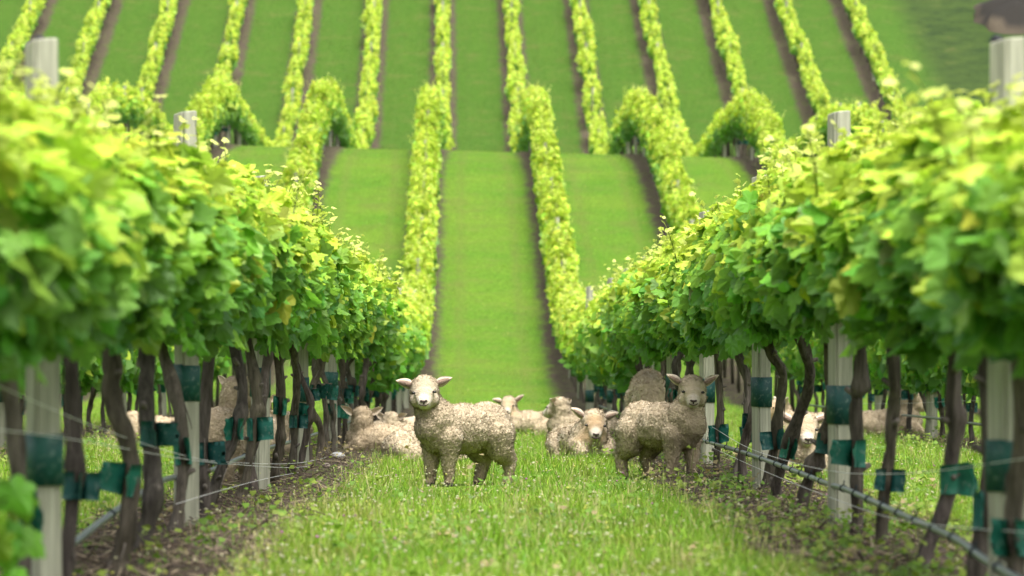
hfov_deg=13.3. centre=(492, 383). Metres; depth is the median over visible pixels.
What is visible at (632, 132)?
grapevine
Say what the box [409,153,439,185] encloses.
grapevine
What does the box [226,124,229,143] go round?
vineyard post
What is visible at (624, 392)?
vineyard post
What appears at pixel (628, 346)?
grapevine
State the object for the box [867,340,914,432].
grapevine
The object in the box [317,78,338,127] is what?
grapevine
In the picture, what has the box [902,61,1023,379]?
grapevine
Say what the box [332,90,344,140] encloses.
grapevine
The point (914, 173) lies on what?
grapevine
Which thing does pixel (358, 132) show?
vine rows
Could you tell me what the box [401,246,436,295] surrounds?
grapevine
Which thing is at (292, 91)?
vineyard post
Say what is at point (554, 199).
grapevine
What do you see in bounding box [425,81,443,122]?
grapevine
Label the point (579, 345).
grapevine
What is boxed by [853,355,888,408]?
grapevine
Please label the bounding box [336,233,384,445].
grapevine
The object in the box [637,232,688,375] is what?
grapevine
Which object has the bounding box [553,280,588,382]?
grapevine
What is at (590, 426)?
sheep
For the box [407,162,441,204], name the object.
grapevine
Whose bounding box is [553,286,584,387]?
grapevine
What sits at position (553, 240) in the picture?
grapevine
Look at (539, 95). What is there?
grapevine
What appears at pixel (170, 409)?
grapevine
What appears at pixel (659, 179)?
grapevine
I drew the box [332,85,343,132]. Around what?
grapevine
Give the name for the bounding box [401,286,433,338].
grapevine
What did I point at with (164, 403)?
vineyard post
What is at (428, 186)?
grapevine
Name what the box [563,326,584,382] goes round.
grapevine
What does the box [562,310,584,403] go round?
grapevine
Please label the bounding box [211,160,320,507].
grapevine
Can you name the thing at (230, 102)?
grapevine
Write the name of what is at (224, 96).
grapevine
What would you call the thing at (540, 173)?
grapevine
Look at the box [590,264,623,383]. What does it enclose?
grapevine
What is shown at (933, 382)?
grapevine
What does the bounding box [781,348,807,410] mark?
grapevine
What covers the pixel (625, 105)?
grapevine
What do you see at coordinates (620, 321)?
grapevine
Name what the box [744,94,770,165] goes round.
grapevine
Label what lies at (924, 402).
fence wire
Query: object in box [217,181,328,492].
grapevine
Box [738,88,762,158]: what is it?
grapevine
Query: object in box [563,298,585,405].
grapevine
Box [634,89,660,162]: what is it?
grapevine
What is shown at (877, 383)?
grapevine
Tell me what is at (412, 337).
grapevine
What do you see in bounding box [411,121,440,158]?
grapevine
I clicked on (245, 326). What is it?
grapevine
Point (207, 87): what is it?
grapevine
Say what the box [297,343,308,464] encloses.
vineyard post
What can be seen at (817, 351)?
grapevine
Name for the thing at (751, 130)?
grapevine
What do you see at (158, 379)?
grapevine
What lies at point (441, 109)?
grapevine
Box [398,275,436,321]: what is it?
grapevine
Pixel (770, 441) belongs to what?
grapevine
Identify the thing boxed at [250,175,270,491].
vineyard post
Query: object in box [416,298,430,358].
grapevine
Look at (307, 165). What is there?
grapevine
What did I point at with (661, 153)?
grapevine
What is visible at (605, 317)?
grapevine
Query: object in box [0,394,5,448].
vineyard post
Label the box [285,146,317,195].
grapevine
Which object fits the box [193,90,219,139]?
grapevine
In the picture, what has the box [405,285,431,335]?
grapevine
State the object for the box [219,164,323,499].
grapevine
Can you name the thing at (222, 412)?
sheep
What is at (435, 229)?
grapevine
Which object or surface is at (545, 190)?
grapevine
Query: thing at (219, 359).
grapevine
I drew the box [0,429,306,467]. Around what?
fence wire
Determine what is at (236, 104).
grapevine
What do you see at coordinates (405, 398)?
vineyard post
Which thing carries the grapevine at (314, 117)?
on the ground at (202, 38)
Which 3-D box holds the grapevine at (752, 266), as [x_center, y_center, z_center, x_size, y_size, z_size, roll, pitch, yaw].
[1.497,-0.225,19.869,0.817,1.858,2.349,0,0,0]
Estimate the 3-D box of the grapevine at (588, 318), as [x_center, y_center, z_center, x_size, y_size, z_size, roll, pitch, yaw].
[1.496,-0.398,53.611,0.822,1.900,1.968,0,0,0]
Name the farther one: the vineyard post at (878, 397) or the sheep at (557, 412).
the vineyard post at (878, 397)
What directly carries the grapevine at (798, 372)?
on the ground at (202, 38)
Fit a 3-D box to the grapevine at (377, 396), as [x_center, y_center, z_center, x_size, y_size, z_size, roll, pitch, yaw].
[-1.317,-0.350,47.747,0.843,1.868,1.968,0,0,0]
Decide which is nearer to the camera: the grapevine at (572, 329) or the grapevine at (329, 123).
the grapevine at (572, 329)
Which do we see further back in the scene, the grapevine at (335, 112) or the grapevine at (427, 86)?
the grapevine at (427, 86)
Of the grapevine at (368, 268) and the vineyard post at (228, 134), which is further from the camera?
the vineyard post at (228, 134)
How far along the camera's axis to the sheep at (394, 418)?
39.41 m
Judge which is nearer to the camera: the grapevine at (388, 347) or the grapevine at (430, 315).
the grapevine at (388, 347)
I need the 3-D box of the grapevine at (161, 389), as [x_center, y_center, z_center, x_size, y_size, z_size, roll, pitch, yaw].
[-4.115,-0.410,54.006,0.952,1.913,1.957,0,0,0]
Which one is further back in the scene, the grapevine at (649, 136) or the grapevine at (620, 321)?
the grapevine at (649, 136)
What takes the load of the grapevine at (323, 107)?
on the ground at (202, 38)
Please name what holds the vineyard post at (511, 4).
on the ground at (202, 38)
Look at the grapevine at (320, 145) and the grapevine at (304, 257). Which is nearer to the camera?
the grapevine at (304, 257)
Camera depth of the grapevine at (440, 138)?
107.40 m
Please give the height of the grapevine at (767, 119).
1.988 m
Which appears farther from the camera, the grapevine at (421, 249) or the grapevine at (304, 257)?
the grapevine at (421, 249)
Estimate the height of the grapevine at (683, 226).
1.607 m
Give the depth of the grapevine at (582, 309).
61.09 m
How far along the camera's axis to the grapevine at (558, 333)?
74.17 m
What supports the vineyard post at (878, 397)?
on the ground at (202, 38)
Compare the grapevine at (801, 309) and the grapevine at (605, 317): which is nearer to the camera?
the grapevine at (801, 309)
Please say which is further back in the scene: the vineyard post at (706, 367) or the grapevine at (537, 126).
the grapevine at (537, 126)
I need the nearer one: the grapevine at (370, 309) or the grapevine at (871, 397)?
the grapevine at (370, 309)
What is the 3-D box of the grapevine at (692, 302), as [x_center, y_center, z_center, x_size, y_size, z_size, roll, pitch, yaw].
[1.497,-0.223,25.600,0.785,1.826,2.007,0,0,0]
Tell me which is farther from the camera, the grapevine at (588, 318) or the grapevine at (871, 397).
the grapevine at (588, 318)
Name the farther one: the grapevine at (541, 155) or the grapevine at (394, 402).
the grapevine at (541, 155)
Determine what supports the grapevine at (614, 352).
on the ground at (202, 38)
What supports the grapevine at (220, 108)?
on the ground at (202, 38)
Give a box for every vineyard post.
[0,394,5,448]
[25,35,63,575]
[123,391,126,411]
[158,392,166,416]
[173,111,199,525]
[212,90,216,146]
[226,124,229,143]
[238,131,240,144]
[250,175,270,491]
[291,88,293,111]
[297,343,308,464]
[325,236,337,450]
[328,129,331,146]
[345,359,354,429]
[385,278,390,411]
[396,287,401,413]
[402,388,408,407]
[415,258,419,283]
[510,0,512,29]
[561,260,565,280]
[577,381,583,397]
[585,286,593,409]
[591,87,593,115]
[607,278,614,411]
[623,269,627,410]
[626,141,629,153]
[634,135,636,153]
[666,354,673,401]
[699,211,714,463]
[723,143,725,156]
[736,139,739,155]
[750,143,753,159]
[751,175,771,489]
[826,111,852,526]
[874,387,882,410]
[926,384,937,437]
[985,35,1023,575]
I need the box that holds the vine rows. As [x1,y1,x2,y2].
[0,0,987,411]
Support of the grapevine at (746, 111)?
on the ground at (202, 38)
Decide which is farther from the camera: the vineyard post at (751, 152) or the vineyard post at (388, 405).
the vineyard post at (751, 152)
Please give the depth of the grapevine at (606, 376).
49.61 m
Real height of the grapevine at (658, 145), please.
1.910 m
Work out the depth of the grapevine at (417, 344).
52.55 m
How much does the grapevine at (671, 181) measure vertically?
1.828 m
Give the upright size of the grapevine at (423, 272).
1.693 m
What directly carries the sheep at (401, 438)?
on the ground at (202, 38)
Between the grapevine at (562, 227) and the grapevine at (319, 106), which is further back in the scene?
the grapevine at (319, 106)
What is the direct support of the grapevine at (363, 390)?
on the ground at (202, 38)
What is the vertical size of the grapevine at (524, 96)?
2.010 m
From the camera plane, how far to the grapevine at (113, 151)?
12.17 m
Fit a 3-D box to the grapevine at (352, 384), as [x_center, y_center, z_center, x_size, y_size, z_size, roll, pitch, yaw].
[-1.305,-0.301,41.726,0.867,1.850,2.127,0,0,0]
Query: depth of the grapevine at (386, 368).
45.69 m
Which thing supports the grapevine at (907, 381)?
on the ground at (202, 38)
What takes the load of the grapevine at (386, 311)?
on the ground at (202, 38)
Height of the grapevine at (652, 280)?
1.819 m
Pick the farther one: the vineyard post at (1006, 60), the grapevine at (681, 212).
the grapevine at (681, 212)
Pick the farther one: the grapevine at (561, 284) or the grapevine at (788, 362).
the grapevine at (561, 284)
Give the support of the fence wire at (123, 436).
attached to the vineyard post at (303, 358)
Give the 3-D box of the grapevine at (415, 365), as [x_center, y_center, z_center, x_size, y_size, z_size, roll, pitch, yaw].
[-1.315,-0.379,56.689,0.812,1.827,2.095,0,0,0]
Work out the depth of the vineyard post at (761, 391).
24.46 m
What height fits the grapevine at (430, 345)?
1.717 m
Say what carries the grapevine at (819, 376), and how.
on the ground at (202, 38)
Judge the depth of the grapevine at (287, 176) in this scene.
96.25 m
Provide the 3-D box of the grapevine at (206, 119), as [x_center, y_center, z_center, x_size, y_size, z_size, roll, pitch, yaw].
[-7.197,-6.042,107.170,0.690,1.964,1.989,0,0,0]
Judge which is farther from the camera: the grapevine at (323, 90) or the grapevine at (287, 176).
the grapevine at (323, 90)
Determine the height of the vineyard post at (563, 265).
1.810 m
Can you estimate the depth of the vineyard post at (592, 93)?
163.45 m
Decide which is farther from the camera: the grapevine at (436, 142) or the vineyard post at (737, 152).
the vineyard post at (737, 152)
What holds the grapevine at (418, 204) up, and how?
on the ground at (202, 38)
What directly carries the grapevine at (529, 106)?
on the ground at (202, 38)
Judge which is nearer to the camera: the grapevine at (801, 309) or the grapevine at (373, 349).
the grapevine at (801, 309)
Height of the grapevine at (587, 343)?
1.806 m
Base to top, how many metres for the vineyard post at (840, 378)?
2.057 m
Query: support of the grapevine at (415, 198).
on the ground at (202, 38)
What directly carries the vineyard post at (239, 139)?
on the ground at (202, 38)
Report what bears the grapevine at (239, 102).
on the ground at (202, 38)
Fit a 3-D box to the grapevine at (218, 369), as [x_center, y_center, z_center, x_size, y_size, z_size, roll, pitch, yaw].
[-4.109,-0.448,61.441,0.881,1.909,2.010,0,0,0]
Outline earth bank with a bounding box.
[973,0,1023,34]
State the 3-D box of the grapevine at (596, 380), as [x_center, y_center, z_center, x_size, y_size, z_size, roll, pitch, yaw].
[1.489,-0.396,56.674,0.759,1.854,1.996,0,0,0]
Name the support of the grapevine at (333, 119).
on the ground at (202, 38)
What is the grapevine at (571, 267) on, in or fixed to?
on the ground at (202, 38)
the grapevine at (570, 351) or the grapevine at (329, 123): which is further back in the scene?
the grapevine at (329, 123)
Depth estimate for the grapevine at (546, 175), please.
96.02 m
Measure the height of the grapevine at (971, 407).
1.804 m
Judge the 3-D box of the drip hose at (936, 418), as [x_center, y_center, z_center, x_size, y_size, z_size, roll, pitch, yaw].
[4.240,0.332,43.000,0.025,0.135,34.000,0,0,0]
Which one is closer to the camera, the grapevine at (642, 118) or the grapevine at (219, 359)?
the grapevine at (219, 359)
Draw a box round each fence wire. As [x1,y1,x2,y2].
[0,386,325,463]
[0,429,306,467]
[177,472,298,503]
[709,446,1023,531]
[713,427,1023,473]
[870,400,978,403]
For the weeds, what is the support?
on the ground at (202, 38)
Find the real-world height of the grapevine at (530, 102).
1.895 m
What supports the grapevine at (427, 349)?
on the ground at (202, 38)
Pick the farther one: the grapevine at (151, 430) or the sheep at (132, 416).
the sheep at (132, 416)
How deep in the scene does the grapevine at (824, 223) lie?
14.96 m
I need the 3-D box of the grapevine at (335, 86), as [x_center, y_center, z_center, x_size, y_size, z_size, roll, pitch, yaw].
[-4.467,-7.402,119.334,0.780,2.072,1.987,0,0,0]
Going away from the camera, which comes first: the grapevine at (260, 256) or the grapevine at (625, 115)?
the grapevine at (260, 256)
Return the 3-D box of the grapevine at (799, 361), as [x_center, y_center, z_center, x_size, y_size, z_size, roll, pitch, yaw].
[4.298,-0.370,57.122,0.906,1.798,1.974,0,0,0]
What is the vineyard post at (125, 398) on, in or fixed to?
on the ground at (202, 38)
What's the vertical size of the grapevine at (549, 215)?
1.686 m
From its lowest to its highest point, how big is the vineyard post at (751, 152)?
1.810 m
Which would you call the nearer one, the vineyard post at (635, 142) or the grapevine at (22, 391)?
the grapevine at (22, 391)
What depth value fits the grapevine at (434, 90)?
112.42 m
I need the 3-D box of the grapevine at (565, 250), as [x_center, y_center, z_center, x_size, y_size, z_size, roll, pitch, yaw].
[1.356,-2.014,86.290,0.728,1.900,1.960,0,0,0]
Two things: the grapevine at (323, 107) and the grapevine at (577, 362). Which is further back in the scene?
the grapevine at (323, 107)
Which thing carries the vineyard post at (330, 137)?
on the ground at (202, 38)
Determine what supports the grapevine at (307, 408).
on the ground at (202, 38)
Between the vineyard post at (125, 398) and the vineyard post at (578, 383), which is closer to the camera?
the vineyard post at (125, 398)
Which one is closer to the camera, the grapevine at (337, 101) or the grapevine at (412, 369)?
the grapevine at (412, 369)
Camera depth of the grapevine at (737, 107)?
116.23 m
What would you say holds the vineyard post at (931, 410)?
on the ground at (202, 38)
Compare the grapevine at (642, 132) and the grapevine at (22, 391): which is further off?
the grapevine at (642, 132)
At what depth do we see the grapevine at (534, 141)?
103.50 m
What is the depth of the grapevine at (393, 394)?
55.62 m
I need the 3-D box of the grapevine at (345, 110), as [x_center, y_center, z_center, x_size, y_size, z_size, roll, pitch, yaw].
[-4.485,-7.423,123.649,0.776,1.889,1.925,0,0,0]
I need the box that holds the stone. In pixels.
[329,452,344,456]
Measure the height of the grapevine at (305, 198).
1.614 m
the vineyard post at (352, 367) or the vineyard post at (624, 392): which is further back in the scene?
the vineyard post at (624, 392)
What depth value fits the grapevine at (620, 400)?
50.63 m
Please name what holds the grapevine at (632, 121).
on the ground at (202, 38)
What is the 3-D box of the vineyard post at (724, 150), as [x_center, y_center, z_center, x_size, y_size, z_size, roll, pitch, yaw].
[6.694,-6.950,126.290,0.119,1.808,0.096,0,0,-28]
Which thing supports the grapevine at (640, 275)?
on the ground at (202, 38)
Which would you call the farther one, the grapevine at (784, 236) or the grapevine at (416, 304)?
the grapevine at (416, 304)
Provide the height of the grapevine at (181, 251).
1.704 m
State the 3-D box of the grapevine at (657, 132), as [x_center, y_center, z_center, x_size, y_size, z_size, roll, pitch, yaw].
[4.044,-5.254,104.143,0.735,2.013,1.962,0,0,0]
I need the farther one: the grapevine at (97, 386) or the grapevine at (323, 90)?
the grapevine at (323, 90)
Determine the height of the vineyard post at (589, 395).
2.055 m
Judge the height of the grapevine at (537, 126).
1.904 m
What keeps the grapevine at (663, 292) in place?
on the ground at (202, 38)
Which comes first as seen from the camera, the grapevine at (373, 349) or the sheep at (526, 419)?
the grapevine at (373, 349)
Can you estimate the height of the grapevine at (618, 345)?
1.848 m
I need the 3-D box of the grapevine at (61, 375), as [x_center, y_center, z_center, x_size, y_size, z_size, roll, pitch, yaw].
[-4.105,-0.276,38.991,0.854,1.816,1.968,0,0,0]
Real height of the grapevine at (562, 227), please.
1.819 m
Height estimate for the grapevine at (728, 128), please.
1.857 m
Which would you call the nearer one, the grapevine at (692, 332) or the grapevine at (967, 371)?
the grapevine at (692, 332)
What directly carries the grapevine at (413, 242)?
on the ground at (202, 38)
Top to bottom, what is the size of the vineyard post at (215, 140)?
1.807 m
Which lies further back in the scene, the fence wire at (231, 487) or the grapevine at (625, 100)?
the grapevine at (625, 100)
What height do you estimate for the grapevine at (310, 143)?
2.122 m
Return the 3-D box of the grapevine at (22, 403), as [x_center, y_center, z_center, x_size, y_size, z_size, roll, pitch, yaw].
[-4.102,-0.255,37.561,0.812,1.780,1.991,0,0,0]
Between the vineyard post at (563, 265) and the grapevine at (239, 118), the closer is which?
the vineyard post at (563, 265)
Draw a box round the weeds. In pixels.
[0,412,987,575]
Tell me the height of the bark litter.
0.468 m
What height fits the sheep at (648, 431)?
0.702 m
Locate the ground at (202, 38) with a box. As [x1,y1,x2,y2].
[0,0,1023,575]
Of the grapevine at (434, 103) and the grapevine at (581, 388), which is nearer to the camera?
the grapevine at (581, 388)
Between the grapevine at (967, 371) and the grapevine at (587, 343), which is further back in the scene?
the grapevine at (587, 343)
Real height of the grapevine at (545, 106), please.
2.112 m
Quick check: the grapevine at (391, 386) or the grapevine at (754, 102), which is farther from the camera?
the grapevine at (754, 102)
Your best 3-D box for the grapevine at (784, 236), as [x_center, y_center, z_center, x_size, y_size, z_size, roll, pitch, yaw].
[1.464,-0.153,16.619,0.868,1.765,2.013,0,0,0]
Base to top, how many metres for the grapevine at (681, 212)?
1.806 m
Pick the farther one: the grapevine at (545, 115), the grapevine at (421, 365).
the grapevine at (545, 115)
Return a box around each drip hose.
[75,411,380,546]
[599,405,1020,575]
[809,404,979,425]
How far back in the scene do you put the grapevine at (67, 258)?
10.34 m
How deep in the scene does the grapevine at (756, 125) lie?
108.40 m
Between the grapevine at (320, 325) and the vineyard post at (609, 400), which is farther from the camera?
the vineyard post at (609, 400)
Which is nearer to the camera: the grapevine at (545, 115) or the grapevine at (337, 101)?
the grapevine at (545, 115)
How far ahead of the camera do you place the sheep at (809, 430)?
28.27 m
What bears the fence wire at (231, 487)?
attached to the vineyard post at (263, 454)
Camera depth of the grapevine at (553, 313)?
79.85 m
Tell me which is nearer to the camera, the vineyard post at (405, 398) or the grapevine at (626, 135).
the vineyard post at (405, 398)
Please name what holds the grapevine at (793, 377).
on the ground at (202, 38)
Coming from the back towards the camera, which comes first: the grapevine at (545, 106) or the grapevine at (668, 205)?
the grapevine at (545, 106)
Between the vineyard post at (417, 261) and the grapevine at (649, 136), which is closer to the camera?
the vineyard post at (417, 261)
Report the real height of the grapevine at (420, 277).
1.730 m
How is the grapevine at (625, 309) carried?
on the ground at (202, 38)
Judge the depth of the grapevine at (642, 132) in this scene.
108.05 m
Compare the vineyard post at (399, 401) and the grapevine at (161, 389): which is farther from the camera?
the vineyard post at (399, 401)
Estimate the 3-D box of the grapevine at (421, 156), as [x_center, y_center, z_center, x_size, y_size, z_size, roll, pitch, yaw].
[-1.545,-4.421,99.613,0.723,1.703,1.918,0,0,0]
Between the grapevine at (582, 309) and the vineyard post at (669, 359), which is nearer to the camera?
the vineyard post at (669, 359)
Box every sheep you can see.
[115,410,173,445]
[208,375,250,484]
[270,394,313,438]
[270,410,290,455]
[341,405,413,452]
[374,411,414,425]
[380,429,467,461]
[396,374,517,486]
[492,395,548,434]
[542,396,617,436]
[545,407,618,458]
[614,374,718,478]
[623,367,664,406]
[771,397,823,429]
[777,412,827,475]
[863,392,924,433]
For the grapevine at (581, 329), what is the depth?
55.17 m
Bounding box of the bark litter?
[0,410,987,575]
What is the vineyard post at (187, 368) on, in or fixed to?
on the ground at (202, 38)
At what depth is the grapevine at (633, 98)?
115.67 m
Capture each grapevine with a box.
[0,38,171,575]
[0,55,150,575]
[0,370,25,400]
[19,366,61,415]
[25,359,80,405]
[59,90,212,575]
[61,354,102,437]
[61,366,81,391]
[77,95,250,575]
[80,357,102,430]
[86,348,127,432]
[100,132,253,551]
[100,349,137,431]
[121,353,156,395]
[127,356,161,411]
[135,345,173,410]
[157,363,173,415]
[158,116,275,532]
[164,137,307,516]
[167,399,171,416]
[184,97,213,145]
[191,92,214,142]
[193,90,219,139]
[196,89,224,151]
[200,348,229,384]
[200,350,222,383]
[200,361,202,377]
[201,82,228,148]
[202,72,232,132]
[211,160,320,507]
[216,85,232,144]
[217,80,237,143]
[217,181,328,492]
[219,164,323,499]
[221,81,238,143]
[224,80,242,143]
[228,79,242,132]
[244,180,361,474]
[244,186,340,483]
[280,155,314,201]
[281,152,316,192]
[284,181,312,210]
[284,203,359,467]
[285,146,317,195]
[290,121,319,177]
[290,227,372,457]
[295,98,328,145]
[295,123,320,171]
[298,103,326,147]
[302,124,322,167]
[305,79,332,118]
[306,98,328,148]
[308,79,334,122]
[308,222,366,461]
[308,235,382,454]
[309,98,331,140]
[315,75,335,146]
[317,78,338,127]
[320,73,342,145]
[321,232,383,451]
[325,86,338,145]
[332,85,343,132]
[332,86,347,146]
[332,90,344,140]
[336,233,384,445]
[337,258,398,409]
[337,267,410,407]
[339,239,408,444]
[346,259,401,408]
[355,272,413,405]
[358,258,407,405]
[368,269,409,420]
[369,277,412,419]
[381,277,415,413]
[381,279,422,413]
[385,281,417,411]
[391,285,424,410]
[391,291,421,411]
[393,300,426,412]
[397,286,427,391]
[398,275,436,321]
[399,270,435,316]
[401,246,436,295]
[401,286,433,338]
[402,208,436,254]
[402,231,439,271]
[402,292,425,409]
[402,292,427,390]
[403,266,435,301]
[404,241,435,286]
[405,187,440,226]
[405,189,439,244]
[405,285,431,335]
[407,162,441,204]
[407,166,437,214]
[407,211,436,255]
[407,294,430,355]
[408,135,442,177]
[408,152,440,185]
[408,299,432,399]
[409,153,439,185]
[411,113,442,147]
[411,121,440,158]
[411,131,441,157]
[412,108,440,142]
[413,298,429,375]
[414,85,443,121]
[414,89,442,125]
[414,93,442,130]
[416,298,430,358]
[422,81,445,114]
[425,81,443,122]
[521,84,542,132]
[521,85,550,124]
[523,87,547,118]
[525,90,551,130]
[525,90,554,141]
[527,94,553,139]
[528,104,554,149]
[529,124,559,167]
[530,112,553,148]
[530,129,561,171]
[532,144,559,179]
[532,145,563,190]
[532,161,565,204]
[535,168,568,213]
[536,180,567,222]
[538,184,570,231]
[538,220,572,257]
[539,202,570,236]
[541,214,576,264]
[544,224,575,273]
[544,232,579,288]
[544,254,580,295]
[546,265,579,315]
[547,270,583,320]
[548,283,579,335]
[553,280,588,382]
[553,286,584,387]
[553,291,581,392]
[558,309,583,400]
[560,290,583,332]
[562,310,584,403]
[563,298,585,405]
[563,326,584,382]
[569,285,596,367]
[570,290,603,408]
[570,298,585,375]
[571,292,597,407]
[574,291,603,409]
[574,309,606,412]
[576,283,606,399]
[578,283,604,397]
[581,277,619,409]
[583,285,618,418]
[588,264,664,393]
[589,285,622,417]
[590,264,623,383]
[591,272,622,400]
[597,268,659,369]
[600,269,640,372]
[609,254,651,367]
[612,252,665,376]
[613,245,652,367]
[619,96,633,153]
[619,257,685,401]
[620,87,641,153]
[622,84,643,142]
[623,91,644,153]
[623,246,698,402]
[624,92,649,153]
[627,233,698,453]
[628,86,649,154]
[630,97,642,155]
[630,215,699,374]
[632,94,651,158]
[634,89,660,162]
[634,103,663,165]
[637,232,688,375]
[639,106,666,147]
[643,102,669,152]
[644,122,671,191]
[647,122,678,178]
[650,134,677,186]
[651,217,731,469]
[652,138,682,217]
[655,155,684,200]
[659,159,689,197]
[660,166,695,220]
[660,215,751,477]
[663,183,695,234]
[667,188,697,233]
[671,199,704,235]
[677,191,781,488]
[677,218,698,236]
[695,164,812,491]
[709,132,853,499]
[721,100,733,155]
[724,95,742,151]
[726,91,743,156]
[730,138,867,508]
[731,84,753,156]
[734,87,754,156]
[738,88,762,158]
[740,92,765,161]
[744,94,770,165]
[747,104,766,168]
[751,119,870,533]
[753,94,917,544]
[753,101,775,151]
[755,108,785,154]
[771,347,803,404]
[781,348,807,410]
[783,346,822,412]
[787,344,824,411]
[789,101,977,569]
[809,336,825,389]
[811,332,824,379]
[838,98,989,575]
[849,77,1023,575]
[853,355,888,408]
[853,361,874,409]
[866,342,903,398]
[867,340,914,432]
[878,339,927,436]
[901,355,945,439]
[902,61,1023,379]
[924,360,964,440]
[929,356,977,443]
[962,366,977,387]
[963,367,978,396]
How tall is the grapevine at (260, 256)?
1.794 m
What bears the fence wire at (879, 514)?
attached to the vineyard post at (840, 378)
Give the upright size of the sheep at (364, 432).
0.464 m
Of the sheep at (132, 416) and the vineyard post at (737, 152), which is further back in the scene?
the vineyard post at (737, 152)
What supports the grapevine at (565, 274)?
on the ground at (202, 38)
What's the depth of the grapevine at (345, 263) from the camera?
27.72 m
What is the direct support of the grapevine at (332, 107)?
on the ground at (202, 38)
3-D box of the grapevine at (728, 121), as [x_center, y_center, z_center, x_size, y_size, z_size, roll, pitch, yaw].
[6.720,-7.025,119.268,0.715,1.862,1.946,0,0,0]
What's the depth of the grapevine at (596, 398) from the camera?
62.23 m
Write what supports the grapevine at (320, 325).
on the ground at (202, 38)
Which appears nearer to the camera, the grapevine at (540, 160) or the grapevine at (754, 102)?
the grapevine at (540, 160)
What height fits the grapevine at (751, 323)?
1.919 m
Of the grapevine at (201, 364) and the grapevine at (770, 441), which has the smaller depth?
the grapevine at (770, 441)
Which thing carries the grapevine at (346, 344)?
on the ground at (202, 38)
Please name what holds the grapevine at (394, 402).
on the ground at (202, 38)
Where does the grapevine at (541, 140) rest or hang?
on the ground at (202, 38)
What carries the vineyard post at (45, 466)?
on the ground at (202, 38)
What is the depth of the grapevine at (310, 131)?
102.45 m
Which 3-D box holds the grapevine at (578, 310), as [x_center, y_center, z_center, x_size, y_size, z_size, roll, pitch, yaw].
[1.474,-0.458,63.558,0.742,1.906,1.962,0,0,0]
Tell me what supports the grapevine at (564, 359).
on the ground at (202, 38)
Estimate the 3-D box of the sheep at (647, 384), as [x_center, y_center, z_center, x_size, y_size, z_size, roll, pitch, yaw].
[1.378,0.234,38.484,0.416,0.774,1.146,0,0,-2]
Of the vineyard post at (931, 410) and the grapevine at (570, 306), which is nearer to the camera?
the vineyard post at (931, 410)
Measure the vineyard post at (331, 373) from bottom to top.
2.056 m
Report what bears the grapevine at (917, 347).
on the ground at (202, 38)
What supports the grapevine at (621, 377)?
on the ground at (202, 38)
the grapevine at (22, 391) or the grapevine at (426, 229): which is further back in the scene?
the grapevine at (426, 229)
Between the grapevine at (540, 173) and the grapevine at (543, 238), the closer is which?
the grapevine at (543, 238)
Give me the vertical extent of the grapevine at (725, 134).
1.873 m
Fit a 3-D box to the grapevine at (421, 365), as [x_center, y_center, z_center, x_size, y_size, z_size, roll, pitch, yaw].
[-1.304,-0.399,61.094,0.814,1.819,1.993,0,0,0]
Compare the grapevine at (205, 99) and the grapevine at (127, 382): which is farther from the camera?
the grapevine at (205, 99)
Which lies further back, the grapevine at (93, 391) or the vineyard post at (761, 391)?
the grapevine at (93, 391)
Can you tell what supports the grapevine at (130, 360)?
on the ground at (202, 38)
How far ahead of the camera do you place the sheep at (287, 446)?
34.41 m
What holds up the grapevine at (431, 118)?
on the ground at (202, 38)
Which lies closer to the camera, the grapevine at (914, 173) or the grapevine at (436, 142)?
the grapevine at (914, 173)
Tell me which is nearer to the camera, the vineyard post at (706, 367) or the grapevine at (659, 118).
the vineyard post at (706, 367)
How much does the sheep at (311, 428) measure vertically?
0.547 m
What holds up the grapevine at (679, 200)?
on the ground at (202, 38)
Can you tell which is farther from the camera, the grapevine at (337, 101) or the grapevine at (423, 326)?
the grapevine at (337, 101)
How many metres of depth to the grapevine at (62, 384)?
40.40 m
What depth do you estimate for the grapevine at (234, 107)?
117.66 m
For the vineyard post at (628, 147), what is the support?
on the ground at (202, 38)
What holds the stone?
on the ground at (202, 38)
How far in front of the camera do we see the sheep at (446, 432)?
26.80 m
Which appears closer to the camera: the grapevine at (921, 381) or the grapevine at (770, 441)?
the grapevine at (770, 441)
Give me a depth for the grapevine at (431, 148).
100.62 m
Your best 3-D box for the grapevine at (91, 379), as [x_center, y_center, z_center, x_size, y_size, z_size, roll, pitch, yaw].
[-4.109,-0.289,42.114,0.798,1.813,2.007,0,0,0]
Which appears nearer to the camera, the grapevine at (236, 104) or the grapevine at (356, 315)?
the grapevine at (356, 315)
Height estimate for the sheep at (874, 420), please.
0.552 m
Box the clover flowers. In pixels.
[3,418,978,575]
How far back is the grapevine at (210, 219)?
15.09 m
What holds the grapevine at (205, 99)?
on the ground at (202, 38)
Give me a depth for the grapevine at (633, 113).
112.77 m
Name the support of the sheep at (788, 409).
on the ground at (202, 38)
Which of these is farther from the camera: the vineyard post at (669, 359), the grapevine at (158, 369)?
the grapevine at (158, 369)
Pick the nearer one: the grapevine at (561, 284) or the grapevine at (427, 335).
the grapevine at (427, 335)
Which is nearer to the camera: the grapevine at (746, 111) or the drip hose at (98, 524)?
the drip hose at (98, 524)
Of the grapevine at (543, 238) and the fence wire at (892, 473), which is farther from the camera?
the grapevine at (543, 238)
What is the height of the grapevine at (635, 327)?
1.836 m
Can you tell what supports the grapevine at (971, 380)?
on the ground at (202, 38)
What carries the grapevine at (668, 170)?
on the ground at (202, 38)
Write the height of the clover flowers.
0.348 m
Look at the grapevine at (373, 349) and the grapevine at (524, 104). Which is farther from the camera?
the grapevine at (524, 104)
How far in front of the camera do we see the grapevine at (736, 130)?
117.41 m

